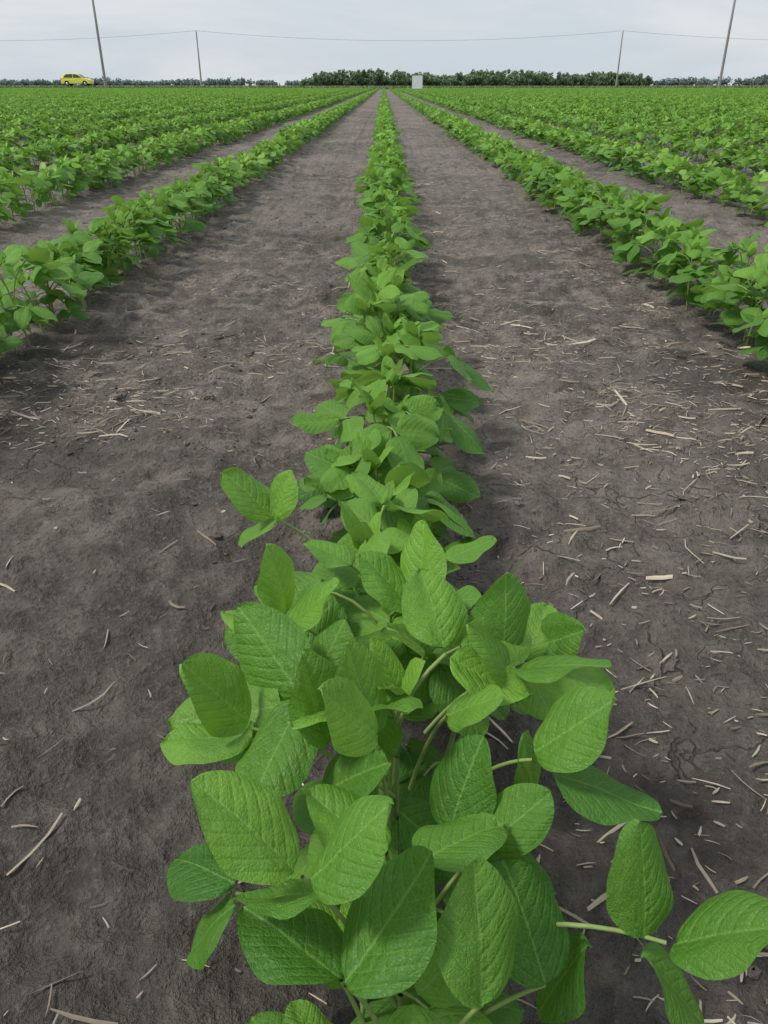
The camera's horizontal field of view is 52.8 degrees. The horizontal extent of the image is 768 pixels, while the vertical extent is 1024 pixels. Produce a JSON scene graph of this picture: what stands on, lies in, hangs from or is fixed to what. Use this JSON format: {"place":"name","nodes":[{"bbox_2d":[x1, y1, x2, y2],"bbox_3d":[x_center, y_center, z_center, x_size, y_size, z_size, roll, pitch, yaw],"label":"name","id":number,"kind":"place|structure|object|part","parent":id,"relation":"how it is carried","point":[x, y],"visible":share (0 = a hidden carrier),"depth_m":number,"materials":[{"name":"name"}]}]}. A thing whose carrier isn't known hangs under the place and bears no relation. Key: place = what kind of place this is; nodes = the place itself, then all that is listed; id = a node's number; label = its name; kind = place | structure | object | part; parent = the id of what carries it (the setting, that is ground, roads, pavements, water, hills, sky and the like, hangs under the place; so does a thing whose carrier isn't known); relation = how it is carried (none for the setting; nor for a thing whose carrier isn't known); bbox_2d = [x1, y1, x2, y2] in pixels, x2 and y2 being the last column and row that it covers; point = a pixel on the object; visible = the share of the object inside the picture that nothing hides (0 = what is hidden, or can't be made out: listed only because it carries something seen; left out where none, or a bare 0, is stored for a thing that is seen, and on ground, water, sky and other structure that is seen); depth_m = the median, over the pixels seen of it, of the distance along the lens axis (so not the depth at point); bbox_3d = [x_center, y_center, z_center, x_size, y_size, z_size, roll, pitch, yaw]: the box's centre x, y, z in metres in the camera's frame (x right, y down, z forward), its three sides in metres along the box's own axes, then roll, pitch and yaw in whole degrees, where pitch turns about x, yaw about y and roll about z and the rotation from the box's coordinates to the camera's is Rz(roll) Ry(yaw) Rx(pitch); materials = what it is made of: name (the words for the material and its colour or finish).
{"place":"outdoors","nodes":[
{"label":"outdoors","id":0,"kind":"place"},
{"bbox_2d":[0,85,767,1023],"bbox_3d":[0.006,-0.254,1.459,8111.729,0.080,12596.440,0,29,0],"label":"ground","id":1,"kind":"structure","parent":0,"point":[124,833],"depth_m":0.97,"materials":[{"name":"soil"}]},
{"bbox_2d":[92,0,106,87],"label":"utility pole","id":2,"kind":"object","parent":1,"relation":"on","point":[100,53],"visible":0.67,"depth_m":101.08,"materials":[{"name":"grey wood"}]},
{"bbox_2d":[0,88,372,227],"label":"soybean row","id":3,"kind":"object","parent":1,"relation":"on","point":[43,182],"visible":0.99,"depth_m":4.32,"materials":[{"name":"green plant"}]},
{"bbox_2d":[0,88,378,359],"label":"soybean row","id":4,"kind":"object","parent":1,"relation":"on","point":[77,262],"visible":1,"depth_m":2.18,"materials":[{"name":"green plant"}]},
{"bbox_2d":[196,32,201,85],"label":"utility pole","id":5,"kind":"object","parent":1,"relation":"on","point":[199,60],"visible":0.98,"depth_m":181.35,"materials":[{"name":"grey wood"}]},
{"bbox_2d":[10,31,762,40],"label":"power line","id":6,"kind":"object","parent":5,"relation":"attached to","point":[377,40],"visible":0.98,"depth_m":178.91,"materials":[{"name":"metal"}]},
{"bbox_2d":[0,119,767,1023],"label":"straw residue","id":7,"kind":"object","parent":1,"relation":"on","point":[614,829],"visible":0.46,"depth_m":1.22},
{"bbox_2d":[0,143,767,1002],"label":"soil clods","id":8,"kind":"object","parent":1,"relation":"on","point":[752,975],"visible":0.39,"depth_m":1.36,"materials":[{"name":"soil"}]},
{"bbox_2d":[0,73,767,85],"bbox_3d":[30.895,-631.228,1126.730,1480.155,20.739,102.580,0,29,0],"label":"distant tree line","id":9,"kind":"object","parent":1,"relation":"on","point":[759,80],"visible":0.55,"depth_m":1109.21,"materials":[{"name":"green plant"}]},
{"bbox_2d":[412,76,422,90],"bbox_3d":[2.336,-30.018,54.274,0.720,1.080,0.065,0,29,0],"label":"field sign","id":10,"kind":"object","parent":1,"relation":"on","point":[417,82],"visible":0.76,"depth_m":54.19,"materials":[{"name":"white paint"}]},
{"bbox_2d":[160,88,767,1023],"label":"soybean row","id":11,"kind":"object","parent":1,"relation":"on","point":[374,606],"visible":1,"depth_m":0.41,"materials":[{"name":"green plant"}]},
{"bbox_2d":[299,68,653,85],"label":"tree line","id":12,"kind":"object","parent":1,"relation":"on","point":[371,77],"visible":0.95,"depth_m":483.52,"materials":[{"name":"green plant"}]},
{"bbox_2d":[389,87,767,360],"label":"soybean row","id":13,"kind":"object","parent":1,"relation":"on","point":[565,188],"visible":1,"depth_m":2.18,"materials":[{"name":"green plant"}]},
{"bbox_2d":[395,88,767,225],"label":"soybean row","id":14,"kind":"object","parent":1,"relation":"on","point":[706,179],"visible":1,"depth_m":4.56,"materials":[{"name":"green plant"}]},
{"bbox_2d":[615,30,623,85],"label":"utility pole","id":15,"kind":"object","parent":1,"relation":"on","point":[619,59],"visible":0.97,"depth_m":181.41,"materials":[{"name":"grey wood"}]},
{"bbox_2d":[717,0,735,87],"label":"utility pole","id":16,"kind":"object","parent":1,"relation":"on","point":[725,51],"visible":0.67,"depth_m":101.09,"materials":[{"name":"grey wood"}]},
{"bbox_2d":[0,87,767,176],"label":"soybean field","id":17,"kind":"structure","parent":0,"point":[645,111],"depth_m":11.42,"materials":[{"name":"green plant"}]},
{"bbox_2d":[0,0,767,84],"label":"sky","id":18,"kind":"structure","parent":0,"point":[409,30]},
{"bbox_2d":[4,86,766,88],"bbox_3d":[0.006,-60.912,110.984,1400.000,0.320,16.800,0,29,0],"label":"road","id":19,"kind":"structure","parent":0,"point":[376,87],"depth_m":111.49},
{"bbox_2d":[60,73,93,85],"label":"yellow car","id":20,"kind":"object","parent":19,"relation":"on","point":[69,79],"visible":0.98,"depth_m":107.19,"materials":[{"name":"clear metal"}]},
{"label":"side window","id":21,"kind":"part","parent":20,"relation":"part of","materials":[{"name":"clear glass"}]},
{"bbox_2d":[0,85,767,88],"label":"verge grass","id":22,"kind":"structure","parent":19,"relation":"on","point":[393,87],"depth_m":104.99,"materials":[{"name":"green plant"}]}
]}

